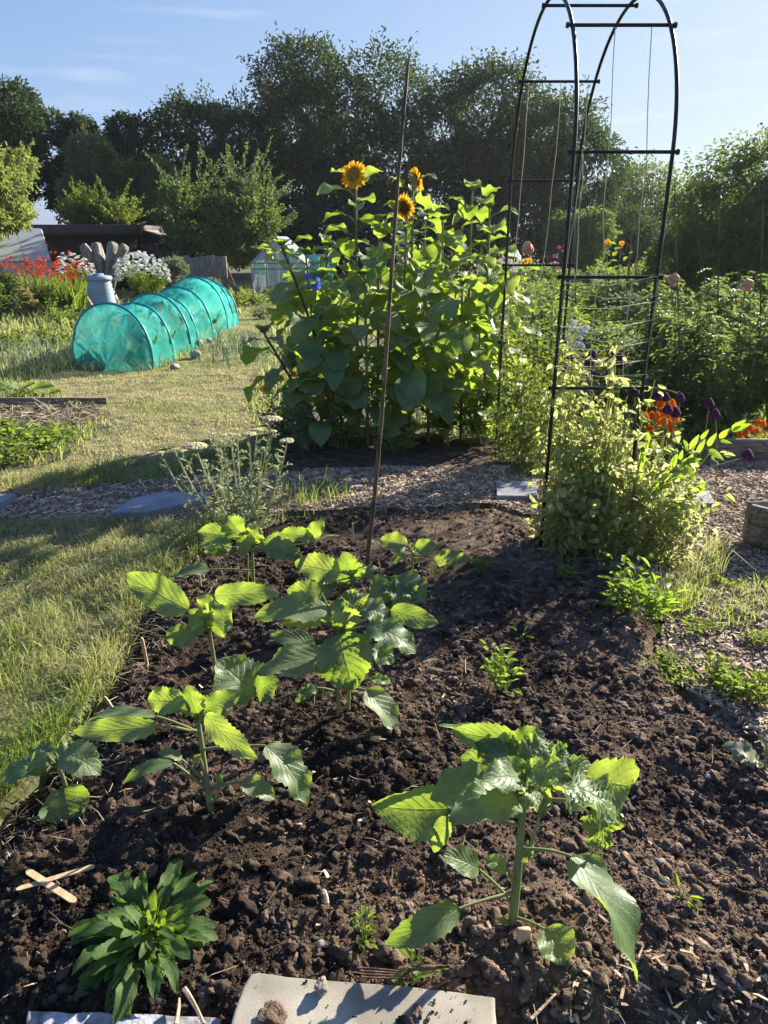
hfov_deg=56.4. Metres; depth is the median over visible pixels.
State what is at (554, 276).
crop plant
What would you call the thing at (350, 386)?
sunflower
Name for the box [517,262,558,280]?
crop plant
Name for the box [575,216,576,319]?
bamboo cane
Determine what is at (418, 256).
sunflower
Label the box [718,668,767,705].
seedling
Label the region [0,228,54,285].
cold greenhouse
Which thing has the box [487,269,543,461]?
pea plant
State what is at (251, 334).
plant
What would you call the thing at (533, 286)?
crop plant
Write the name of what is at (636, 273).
crop plant
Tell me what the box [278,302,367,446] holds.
sunflower
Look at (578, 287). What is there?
crop plant
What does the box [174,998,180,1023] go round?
twig
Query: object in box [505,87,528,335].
twine
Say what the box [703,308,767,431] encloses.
tomato plant
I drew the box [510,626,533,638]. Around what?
seedling
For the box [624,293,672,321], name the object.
crop plant
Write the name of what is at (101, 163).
shrub
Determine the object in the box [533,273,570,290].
crop plant
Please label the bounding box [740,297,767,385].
tomato plant
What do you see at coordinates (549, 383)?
pea plant
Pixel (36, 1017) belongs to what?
edging strip
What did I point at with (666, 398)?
allium
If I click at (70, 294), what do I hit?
crocosmia
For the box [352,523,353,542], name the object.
plant marker
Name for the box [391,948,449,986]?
seedling
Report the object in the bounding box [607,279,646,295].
crop plant
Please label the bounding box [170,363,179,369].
stone
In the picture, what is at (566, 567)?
seedling
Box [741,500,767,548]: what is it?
planter box
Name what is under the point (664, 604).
seedling
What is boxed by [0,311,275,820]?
lawn ground
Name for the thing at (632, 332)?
crop plant
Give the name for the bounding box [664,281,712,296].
crop plant
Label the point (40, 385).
squash plant
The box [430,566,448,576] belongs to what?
seedling
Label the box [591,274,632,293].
crop plant
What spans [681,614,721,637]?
seedling
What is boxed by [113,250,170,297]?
daisy clump
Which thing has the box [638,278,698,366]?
tomato plant
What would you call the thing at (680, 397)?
allium
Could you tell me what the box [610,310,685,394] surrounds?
tomato plant
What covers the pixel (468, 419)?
weed
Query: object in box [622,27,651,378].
twine
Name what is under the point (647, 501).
pea plant
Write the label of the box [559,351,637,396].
crop plant
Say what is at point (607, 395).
pea plant
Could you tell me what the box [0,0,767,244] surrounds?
sky
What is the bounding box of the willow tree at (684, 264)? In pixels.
[629,165,767,299]
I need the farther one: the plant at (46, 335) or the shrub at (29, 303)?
the shrub at (29, 303)
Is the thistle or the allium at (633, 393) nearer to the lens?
the thistle
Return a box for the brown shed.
[28,225,161,292]
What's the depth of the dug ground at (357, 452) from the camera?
5.57 m
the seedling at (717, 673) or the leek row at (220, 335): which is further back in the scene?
the leek row at (220, 335)
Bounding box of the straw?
[0,396,766,1023]
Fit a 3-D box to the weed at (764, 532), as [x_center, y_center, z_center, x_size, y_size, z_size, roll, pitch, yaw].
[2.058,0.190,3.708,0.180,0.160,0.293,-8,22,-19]
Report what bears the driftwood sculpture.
on the ground at (242, 275)
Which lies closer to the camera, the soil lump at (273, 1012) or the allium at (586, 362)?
the soil lump at (273, 1012)
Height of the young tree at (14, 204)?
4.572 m
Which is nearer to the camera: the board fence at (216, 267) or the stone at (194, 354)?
the stone at (194, 354)
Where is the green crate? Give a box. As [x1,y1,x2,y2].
[252,264,265,274]
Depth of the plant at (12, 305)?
14.14 m
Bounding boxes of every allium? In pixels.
[549,361,568,475]
[566,351,576,430]
[583,369,595,467]
[584,357,594,428]
[586,348,597,432]
[606,368,614,434]
[609,353,617,413]
[614,352,626,415]
[629,386,639,461]
[646,390,662,476]
[655,404,672,461]
[656,392,669,478]
[668,406,680,463]
[669,393,684,461]
[695,398,714,474]
[696,449,753,471]
[709,409,720,495]
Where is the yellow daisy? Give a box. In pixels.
[259,371,297,432]
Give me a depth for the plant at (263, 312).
14.76 m
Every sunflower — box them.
[0,738,104,823]
[72,685,312,811]
[126,571,279,715]
[171,515,338,581]
[239,320,364,447]
[249,234,365,441]
[253,579,438,731]
[271,244,360,420]
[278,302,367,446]
[286,551,428,605]
[287,233,369,421]
[311,251,415,444]
[312,160,395,423]
[347,213,412,406]
[362,191,442,426]
[371,722,640,983]
[372,319,463,446]
[375,167,452,375]
[379,531,468,569]
[384,252,476,442]
[393,203,463,413]
[411,213,475,377]
[416,277,509,441]
[428,179,509,419]
[448,234,515,392]
[449,194,526,408]
[463,254,541,432]
[516,258,532,326]
[595,239,627,315]
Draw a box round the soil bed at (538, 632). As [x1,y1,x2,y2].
[0,508,767,1023]
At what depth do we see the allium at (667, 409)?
4.25 m
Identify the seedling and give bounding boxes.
[350,903,377,951]
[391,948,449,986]
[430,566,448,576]
[467,545,493,572]
[480,640,524,694]
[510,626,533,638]
[554,552,582,579]
[598,567,650,612]
[601,552,688,634]
[637,647,705,690]
[661,872,703,910]
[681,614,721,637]
[699,648,763,698]
[705,566,744,588]
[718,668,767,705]
[740,626,767,647]
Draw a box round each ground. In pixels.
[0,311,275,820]
[0,311,767,825]
[0,407,507,474]
[121,245,624,310]
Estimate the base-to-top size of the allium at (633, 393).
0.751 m
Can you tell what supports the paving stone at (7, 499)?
on the wood chip path
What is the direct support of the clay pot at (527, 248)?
attached to the bamboo cane
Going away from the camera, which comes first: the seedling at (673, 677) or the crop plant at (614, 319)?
the seedling at (673, 677)
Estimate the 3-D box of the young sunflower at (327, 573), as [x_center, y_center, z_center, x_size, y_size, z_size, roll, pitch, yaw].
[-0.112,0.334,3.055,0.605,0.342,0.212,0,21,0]
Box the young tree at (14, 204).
[0,138,41,243]
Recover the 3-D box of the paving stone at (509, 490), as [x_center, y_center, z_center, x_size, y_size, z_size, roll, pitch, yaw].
[0.864,-0.130,4.659,0.306,0.050,0.296,0,21,0]
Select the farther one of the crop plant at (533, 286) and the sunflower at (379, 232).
the crop plant at (533, 286)
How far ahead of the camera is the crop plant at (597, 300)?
13.78 m
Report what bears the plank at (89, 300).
on the log
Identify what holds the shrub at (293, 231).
on the ground at (242, 275)
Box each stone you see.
[0,494,16,509]
[110,492,211,519]
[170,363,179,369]
[190,350,200,358]
[314,976,327,997]
[496,481,536,499]
[676,490,714,509]
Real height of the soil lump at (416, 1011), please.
0.016 m
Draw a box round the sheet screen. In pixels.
[290,255,332,285]
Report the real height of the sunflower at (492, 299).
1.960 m
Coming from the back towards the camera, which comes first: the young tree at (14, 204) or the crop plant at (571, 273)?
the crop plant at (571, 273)
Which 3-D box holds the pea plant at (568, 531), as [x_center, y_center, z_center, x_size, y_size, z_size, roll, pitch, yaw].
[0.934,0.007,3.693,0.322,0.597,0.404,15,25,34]
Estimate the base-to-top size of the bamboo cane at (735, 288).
1.414 m
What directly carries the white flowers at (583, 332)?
on the rough ground at (42, 779)
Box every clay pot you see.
[522,241,533,254]
[665,272,679,286]
[739,278,753,291]
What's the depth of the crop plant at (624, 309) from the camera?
11.59 m
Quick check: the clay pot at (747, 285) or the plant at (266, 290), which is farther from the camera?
the plant at (266, 290)
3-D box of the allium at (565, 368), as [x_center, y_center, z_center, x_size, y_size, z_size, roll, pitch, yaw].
[1.093,-0.505,4.513,0.073,0.880,0.064,-6,22,-16]
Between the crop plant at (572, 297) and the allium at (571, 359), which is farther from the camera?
the crop plant at (572, 297)
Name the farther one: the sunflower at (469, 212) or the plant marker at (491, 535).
the sunflower at (469, 212)
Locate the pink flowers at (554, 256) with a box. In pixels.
[537,246,563,340]
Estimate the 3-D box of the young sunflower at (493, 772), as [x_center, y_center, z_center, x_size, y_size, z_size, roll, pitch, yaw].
[0.282,0.750,1.573,0.621,0.593,0.331,0,21,0]
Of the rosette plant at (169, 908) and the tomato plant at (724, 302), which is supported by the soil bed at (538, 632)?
the rosette plant at (169, 908)
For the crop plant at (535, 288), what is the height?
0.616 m
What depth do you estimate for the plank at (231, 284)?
20.58 m
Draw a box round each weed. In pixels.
[257,395,303,443]
[279,386,329,451]
[316,398,361,448]
[359,365,399,427]
[369,417,423,452]
[421,398,462,438]
[452,379,495,443]
[462,394,515,447]
[759,529,767,555]
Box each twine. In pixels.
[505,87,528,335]
[533,88,560,336]
[556,276,657,376]
[559,150,582,380]
[562,83,588,312]
[590,27,615,380]
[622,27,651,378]
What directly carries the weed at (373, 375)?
on the rough ground at (42, 779)
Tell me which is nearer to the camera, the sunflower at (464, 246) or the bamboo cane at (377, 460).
the bamboo cane at (377, 460)
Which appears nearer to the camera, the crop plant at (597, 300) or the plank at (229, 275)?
the crop plant at (597, 300)
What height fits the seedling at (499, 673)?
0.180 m
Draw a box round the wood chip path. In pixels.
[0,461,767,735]
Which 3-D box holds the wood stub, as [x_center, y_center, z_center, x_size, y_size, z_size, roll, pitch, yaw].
[0.322,0.989,1.649,0.034,0.065,0.036,0,21,0]
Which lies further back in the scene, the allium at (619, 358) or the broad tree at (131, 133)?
the broad tree at (131, 133)
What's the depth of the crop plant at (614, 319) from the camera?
11.52 m
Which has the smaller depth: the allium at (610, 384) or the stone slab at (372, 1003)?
the stone slab at (372, 1003)
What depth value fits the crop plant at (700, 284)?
16.44 m
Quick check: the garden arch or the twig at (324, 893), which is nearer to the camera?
the twig at (324, 893)
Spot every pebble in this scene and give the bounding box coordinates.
[317,939,324,947]
[654,858,662,864]
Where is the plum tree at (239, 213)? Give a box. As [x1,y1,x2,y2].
[142,135,297,271]
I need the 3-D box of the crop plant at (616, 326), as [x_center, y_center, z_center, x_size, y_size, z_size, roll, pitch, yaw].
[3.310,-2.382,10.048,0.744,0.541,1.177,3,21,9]
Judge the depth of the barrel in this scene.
19.44 m
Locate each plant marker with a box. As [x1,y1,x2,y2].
[16,865,94,890]
[26,869,76,902]
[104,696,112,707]
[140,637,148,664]
[196,555,201,585]
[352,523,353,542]
[491,528,492,542]
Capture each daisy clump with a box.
[54,252,95,289]
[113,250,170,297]
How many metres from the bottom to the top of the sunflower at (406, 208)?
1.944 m
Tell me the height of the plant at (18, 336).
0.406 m
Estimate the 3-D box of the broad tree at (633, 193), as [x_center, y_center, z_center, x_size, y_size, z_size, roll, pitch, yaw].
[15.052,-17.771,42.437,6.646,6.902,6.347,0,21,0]
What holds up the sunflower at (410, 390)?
on the dug ground at (357, 452)
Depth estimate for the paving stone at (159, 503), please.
4.37 m
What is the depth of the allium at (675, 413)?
4.30 m
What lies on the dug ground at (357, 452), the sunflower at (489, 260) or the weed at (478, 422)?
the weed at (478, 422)
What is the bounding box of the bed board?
[0,397,107,404]
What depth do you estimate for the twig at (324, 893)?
1.75 m
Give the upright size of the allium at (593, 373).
0.833 m
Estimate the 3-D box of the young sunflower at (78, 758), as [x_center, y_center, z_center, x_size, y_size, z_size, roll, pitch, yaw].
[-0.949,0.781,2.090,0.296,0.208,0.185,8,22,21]
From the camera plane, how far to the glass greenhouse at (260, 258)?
20.26 m
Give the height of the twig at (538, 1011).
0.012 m
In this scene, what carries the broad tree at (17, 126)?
on the ground at (242, 275)
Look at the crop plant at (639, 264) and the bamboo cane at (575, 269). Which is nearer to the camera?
the bamboo cane at (575, 269)
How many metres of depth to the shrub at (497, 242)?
34.25 m
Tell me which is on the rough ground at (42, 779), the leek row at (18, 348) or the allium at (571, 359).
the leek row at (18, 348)
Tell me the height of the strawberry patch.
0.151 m
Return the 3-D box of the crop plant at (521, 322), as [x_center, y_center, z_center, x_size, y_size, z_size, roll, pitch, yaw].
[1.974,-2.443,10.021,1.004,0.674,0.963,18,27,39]
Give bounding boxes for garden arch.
[494,0,679,546]
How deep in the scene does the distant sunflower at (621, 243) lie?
12.30 m
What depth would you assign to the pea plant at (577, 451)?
3.63 m
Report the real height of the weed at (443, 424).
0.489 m
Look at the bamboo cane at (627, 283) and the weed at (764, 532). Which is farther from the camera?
the bamboo cane at (627, 283)
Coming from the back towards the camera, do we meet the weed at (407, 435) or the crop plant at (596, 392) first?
the crop plant at (596, 392)
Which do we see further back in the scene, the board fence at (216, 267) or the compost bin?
the board fence at (216, 267)
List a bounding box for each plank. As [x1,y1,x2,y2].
[86,296,92,304]
[221,274,241,296]
[227,268,235,294]
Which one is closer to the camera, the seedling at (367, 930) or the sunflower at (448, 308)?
the seedling at (367, 930)
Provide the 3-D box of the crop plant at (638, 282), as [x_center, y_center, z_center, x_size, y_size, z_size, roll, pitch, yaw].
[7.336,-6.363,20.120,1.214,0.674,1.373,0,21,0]
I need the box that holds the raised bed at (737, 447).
[688,435,767,461]
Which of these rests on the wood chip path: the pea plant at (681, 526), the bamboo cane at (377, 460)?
the pea plant at (681, 526)
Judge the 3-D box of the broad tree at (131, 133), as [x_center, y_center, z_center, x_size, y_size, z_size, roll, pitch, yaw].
[-12.065,-15.402,34.941,3.326,7.410,2.877,-13,24,-30]
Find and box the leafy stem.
[630,420,750,523]
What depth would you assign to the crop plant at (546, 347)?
8.72 m
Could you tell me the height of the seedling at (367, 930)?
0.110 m
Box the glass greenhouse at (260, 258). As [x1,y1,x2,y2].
[250,236,311,296]
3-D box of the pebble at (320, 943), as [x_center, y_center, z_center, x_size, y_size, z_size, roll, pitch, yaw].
[-0.145,0.994,1.650,0.018,0.014,0.019,0,21,0]
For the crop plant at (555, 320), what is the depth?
9.79 m
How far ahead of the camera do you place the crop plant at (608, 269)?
24.60 m
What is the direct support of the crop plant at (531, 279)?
on the ground at (242, 275)
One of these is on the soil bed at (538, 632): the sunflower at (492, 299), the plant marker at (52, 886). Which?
the plant marker at (52, 886)
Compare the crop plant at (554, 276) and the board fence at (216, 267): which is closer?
the board fence at (216, 267)
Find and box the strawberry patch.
[0,417,77,466]
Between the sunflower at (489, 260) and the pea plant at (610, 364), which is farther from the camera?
the sunflower at (489, 260)
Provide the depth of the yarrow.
3.96 m
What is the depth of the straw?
2.83 m
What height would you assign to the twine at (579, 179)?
1.541 m
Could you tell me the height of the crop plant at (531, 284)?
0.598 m
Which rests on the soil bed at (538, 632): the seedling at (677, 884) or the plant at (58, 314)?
the seedling at (677, 884)
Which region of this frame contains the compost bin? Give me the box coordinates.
[85,273,115,306]
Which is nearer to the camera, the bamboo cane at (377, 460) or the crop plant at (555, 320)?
the bamboo cane at (377, 460)
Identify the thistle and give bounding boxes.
[721,727,767,775]
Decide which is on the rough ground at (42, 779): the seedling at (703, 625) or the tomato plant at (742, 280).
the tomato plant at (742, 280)
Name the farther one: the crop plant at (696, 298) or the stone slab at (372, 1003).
the crop plant at (696, 298)
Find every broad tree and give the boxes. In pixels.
[0,73,56,202]
[33,106,107,224]
[99,109,165,225]
[136,77,278,236]
[230,21,447,272]
[389,46,552,271]
[478,74,641,273]
[595,149,693,269]
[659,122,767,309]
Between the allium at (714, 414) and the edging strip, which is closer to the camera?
the edging strip
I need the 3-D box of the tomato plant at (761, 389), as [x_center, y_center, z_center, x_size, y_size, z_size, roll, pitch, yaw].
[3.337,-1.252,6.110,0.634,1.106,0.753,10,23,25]
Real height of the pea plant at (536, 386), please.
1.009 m
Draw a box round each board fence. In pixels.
[136,251,185,292]
[141,242,193,257]
[183,255,228,290]
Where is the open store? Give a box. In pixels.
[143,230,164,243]
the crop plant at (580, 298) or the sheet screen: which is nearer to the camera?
the crop plant at (580, 298)
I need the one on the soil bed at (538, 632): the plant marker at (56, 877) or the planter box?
the plant marker at (56, 877)
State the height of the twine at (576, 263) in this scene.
1.020 m
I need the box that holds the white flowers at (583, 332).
[565,320,590,374]
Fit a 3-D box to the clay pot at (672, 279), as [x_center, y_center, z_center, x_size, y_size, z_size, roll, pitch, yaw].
[2.528,-2.039,6.297,0.127,0.127,0.112,0,21,0]
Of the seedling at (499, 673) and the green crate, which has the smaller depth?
the seedling at (499, 673)
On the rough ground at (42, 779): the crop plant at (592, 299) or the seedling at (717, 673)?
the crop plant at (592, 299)
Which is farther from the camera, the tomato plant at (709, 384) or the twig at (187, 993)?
the tomato plant at (709, 384)
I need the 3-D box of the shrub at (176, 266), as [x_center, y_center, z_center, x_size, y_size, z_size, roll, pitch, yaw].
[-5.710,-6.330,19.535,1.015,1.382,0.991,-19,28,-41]
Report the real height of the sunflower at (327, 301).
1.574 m
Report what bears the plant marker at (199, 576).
on the soil bed at (538, 632)
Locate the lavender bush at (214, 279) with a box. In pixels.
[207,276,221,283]
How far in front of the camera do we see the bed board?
7.12 m
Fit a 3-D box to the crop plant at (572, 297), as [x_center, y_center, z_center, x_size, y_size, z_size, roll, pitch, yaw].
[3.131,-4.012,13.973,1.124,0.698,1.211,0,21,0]
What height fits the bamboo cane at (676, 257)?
2.125 m
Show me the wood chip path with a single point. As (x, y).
(713, 709)
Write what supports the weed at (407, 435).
on the dug ground at (357, 452)
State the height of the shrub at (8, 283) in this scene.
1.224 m
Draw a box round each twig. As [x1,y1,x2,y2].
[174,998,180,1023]
[182,986,204,1023]
[321,889,328,904]
[530,993,555,1020]
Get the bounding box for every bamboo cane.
[362,60,409,584]
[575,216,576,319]
[626,212,633,288]
[671,286,685,378]
[674,179,679,341]
[698,240,714,337]
[714,182,720,407]
[723,264,740,366]
[732,290,744,386]
[754,192,764,422]
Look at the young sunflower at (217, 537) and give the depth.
3.25 m
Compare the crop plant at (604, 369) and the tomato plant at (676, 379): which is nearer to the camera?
the tomato plant at (676, 379)
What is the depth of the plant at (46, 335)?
11.23 m
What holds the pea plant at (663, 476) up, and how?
on the wood chip path
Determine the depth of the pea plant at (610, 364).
3.65 m
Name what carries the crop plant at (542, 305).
on the rough ground at (42, 779)
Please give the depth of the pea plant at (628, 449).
3.78 m
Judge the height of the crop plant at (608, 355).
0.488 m
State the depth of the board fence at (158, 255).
22.12 m
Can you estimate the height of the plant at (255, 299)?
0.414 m
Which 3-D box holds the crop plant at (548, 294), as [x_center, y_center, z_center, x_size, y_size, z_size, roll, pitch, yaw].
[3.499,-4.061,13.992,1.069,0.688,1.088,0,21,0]
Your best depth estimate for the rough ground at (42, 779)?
5.97 m
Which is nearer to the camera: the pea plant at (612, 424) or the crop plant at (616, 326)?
the pea plant at (612, 424)
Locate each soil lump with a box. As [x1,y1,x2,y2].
[257,1000,287,1023]
[395,1015,413,1023]
[411,1003,422,1019]
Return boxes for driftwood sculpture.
[79,241,128,302]
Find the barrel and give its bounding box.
[303,273,320,288]
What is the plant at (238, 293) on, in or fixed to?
on the ground at (242, 275)
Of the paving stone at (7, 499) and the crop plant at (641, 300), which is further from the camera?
the crop plant at (641, 300)
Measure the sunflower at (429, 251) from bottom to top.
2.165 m
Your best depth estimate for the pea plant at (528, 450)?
4.85 m
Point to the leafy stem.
(735, 427)
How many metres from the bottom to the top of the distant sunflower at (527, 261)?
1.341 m
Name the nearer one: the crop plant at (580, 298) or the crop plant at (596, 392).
the crop plant at (596, 392)
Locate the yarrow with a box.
[157,415,293,529]
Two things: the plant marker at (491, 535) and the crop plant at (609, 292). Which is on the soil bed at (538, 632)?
the plant marker at (491, 535)
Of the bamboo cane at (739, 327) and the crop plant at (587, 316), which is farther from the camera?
the crop plant at (587, 316)
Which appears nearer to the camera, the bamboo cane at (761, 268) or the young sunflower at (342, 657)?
the young sunflower at (342, 657)
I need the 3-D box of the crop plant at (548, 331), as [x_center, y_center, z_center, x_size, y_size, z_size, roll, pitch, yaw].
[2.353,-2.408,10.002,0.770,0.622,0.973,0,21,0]
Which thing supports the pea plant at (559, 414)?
on the soil bed at (538, 632)
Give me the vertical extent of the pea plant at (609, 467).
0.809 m
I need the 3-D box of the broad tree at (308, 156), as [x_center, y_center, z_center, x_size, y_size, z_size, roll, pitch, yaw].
[-2.201,-18.627,37.786,11.504,11.425,11.049,0,21,0]
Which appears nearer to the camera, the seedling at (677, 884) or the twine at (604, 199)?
the seedling at (677, 884)
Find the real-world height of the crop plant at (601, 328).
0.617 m
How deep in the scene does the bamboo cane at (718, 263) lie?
6.05 m
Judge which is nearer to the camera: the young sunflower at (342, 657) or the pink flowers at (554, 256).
the young sunflower at (342, 657)
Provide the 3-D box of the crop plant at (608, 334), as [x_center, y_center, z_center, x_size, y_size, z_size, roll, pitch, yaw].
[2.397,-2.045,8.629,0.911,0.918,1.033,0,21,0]
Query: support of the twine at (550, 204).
hanging from the garden arch
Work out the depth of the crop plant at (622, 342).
8.61 m
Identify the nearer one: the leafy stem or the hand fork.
the hand fork
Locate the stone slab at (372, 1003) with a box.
[231,973,495,1023]
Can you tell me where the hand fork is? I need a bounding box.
[358,963,453,989]
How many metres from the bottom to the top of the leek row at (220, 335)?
0.370 m
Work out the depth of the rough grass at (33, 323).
9.06 m
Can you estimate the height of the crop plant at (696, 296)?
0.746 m
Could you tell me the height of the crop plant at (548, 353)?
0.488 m
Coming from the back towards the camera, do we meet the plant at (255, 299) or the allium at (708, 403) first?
the plant at (255, 299)
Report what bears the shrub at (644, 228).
on the ground at (242, 275)
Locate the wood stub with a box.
[516,926,530,943]
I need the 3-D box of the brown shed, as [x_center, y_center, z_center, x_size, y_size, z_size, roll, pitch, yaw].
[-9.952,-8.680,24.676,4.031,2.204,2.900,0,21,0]
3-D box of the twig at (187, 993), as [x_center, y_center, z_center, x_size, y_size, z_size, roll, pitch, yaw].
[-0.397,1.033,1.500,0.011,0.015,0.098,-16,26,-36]
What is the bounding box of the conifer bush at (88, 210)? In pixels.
[53,174,156,224]
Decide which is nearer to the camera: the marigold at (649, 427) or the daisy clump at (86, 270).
the marigold at (649, 427)
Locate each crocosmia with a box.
[0,254,60,310]
[22,244,94,314]
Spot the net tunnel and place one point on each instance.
(114, 337)
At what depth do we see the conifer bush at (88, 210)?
25.47 m
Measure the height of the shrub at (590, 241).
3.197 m
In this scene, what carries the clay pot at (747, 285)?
on the bamboo cane at (739, 327)
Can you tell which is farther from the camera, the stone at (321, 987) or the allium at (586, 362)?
the allium at (586, 362)
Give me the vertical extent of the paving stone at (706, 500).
0.050 m
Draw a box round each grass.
[0,271,767,467]
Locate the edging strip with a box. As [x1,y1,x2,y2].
[26,1011,220,1023]
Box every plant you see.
[0,292,25,321]
[0,325,31,349]
[0,380,60,397]
[10,293,58,318]
[30,323,72,345]
[46,304,83,325]
[68,858,218,1023]
[231,329,264,347]
[232,289,252,305]
[234,291,269,306]
[244,301,275,319]
[257,285,273,301]
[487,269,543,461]
[493,313,556,350]
[504,323,561,368]
[504,359,574,391]
[505,383,593,421]
[506,298,557,335]
[506,363,557,476]
[507,322,564,457]
[515,284,558,317]
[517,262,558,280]
[517,279,546,292]
[519,283,546,300]
[519,289,574,315]
[520,275,544,283]
[522,339,598,540]
[524,339,579,370]
[528,287,591,328]
[529,319,577,348]
[531,294,590,343]
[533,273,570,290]
[536,331,577,461]
[536,456,589,558]
[537,286,591,310]
[537,396,608,559]
[540,367,617,535]
[543,301,624,363]
[544,266,586,285]
[551,297,606,329]
[552,284,595,303]
[553,364,640,416]
[557,416,648,559]
[559,268,602,285]
[559,283,601,293]
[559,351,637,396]
[562,316,618,347]
[565,370,656,559]
[566,353,661,382]
[571,279,624,296]
[571,290,626,317]
[571,310,627,337]
[577,273,613,286]
[577,283,641,315]
[577,343,635,543]
[578,337,633,370]
[582,328,626,351]
[586,259,633,282]
[589,305,648,336]
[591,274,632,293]
[591,381,675,541]
[593,287,641,302]
[597,281,649,318]
[597,320,644,351]
[600,283,671,335]
[600,430,712,562]
[601,328,655,366]
[605,265,645,281]
[605,366,706,414]
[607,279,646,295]
[609,323,669,351]
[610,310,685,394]
[620,479,734,572]
[623,301,751,435]
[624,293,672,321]
[626,273,649,291]
[626,274,700,386]
[627,261,646,281]
[627,451,734,548]
[631,289,694,332]
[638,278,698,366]
[658,315,750,434]
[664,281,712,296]
[666,268,754,357]
[668,291,712,314]
[669,284,733,309]
[679,279,748,395]
[687,275,741,301]
[701,271,766,370]
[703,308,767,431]
[706,271,767,397]
[735,302,767,426]
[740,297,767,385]
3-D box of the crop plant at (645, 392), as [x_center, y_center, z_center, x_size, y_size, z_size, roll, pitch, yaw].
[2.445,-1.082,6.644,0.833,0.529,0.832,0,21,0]
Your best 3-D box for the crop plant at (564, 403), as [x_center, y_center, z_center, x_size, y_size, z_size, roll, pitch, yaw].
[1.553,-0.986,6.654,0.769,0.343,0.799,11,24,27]
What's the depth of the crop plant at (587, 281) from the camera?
24.46 m
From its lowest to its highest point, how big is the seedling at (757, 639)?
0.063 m
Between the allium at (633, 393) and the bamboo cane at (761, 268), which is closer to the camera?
the allium at (633, 393)
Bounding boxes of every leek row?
[0,328,71,364]
[0,338,84,378]
[159,328,297,367]
[196,322,287,353]
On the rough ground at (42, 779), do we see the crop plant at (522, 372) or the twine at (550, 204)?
the crop plant at (522, 372)
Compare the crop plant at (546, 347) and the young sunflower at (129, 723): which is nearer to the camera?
the young sunflower at (129, 723)
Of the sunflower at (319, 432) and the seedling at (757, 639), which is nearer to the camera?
the seedling at (757, 639)
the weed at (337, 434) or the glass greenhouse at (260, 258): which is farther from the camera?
the glass greenhouse at (260, 258)
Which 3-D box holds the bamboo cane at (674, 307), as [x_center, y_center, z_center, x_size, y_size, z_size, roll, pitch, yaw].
[2.703,-1.411,6.524,0.381,1.309,0.019,0,21,0]
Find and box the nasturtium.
[547,488,654,570]
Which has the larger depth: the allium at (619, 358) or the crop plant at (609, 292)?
the crop plant at (609, 292)
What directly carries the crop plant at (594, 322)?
on the rough ground at (42, 779)
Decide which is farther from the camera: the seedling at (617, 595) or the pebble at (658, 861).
the seedling at (617, 595)
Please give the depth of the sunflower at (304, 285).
5.89 m
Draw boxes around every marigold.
[630,399,685,465]
[719,419,767,451]
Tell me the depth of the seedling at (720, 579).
3.43 m
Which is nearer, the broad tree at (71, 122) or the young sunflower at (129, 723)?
the young sunflower at (129, 723)
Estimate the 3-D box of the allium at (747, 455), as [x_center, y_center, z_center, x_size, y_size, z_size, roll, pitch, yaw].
[1.699,-0.228,4.026,0.944,0.172,0.069,-8,22,-19]
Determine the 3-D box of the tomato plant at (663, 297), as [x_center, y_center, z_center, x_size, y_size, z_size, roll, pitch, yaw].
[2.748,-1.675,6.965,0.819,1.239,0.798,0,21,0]
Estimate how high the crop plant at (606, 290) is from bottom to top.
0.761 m
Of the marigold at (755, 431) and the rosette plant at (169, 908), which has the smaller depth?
the rosette plant at (169, 908)
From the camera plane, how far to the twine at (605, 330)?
3.45 m
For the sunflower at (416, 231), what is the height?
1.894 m
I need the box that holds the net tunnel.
[72,276,238,371]
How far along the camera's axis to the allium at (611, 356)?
4.44 m
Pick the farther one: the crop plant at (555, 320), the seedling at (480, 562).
the crop plant at (555, 320)
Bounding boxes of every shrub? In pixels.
[0,269,23,315]
[14,286,43,320]
[53,123,131,213]
[108,149,193,243]
[157,253,190,287]
[261,190,324,278]
[318,194,406,276]
[397,184,517,276]
[537,203,622,273]
[601,201,674,272]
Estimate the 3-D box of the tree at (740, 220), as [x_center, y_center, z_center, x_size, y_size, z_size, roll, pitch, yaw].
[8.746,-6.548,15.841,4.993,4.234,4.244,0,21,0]
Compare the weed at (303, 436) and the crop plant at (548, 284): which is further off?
the crop plant at (548, 284)

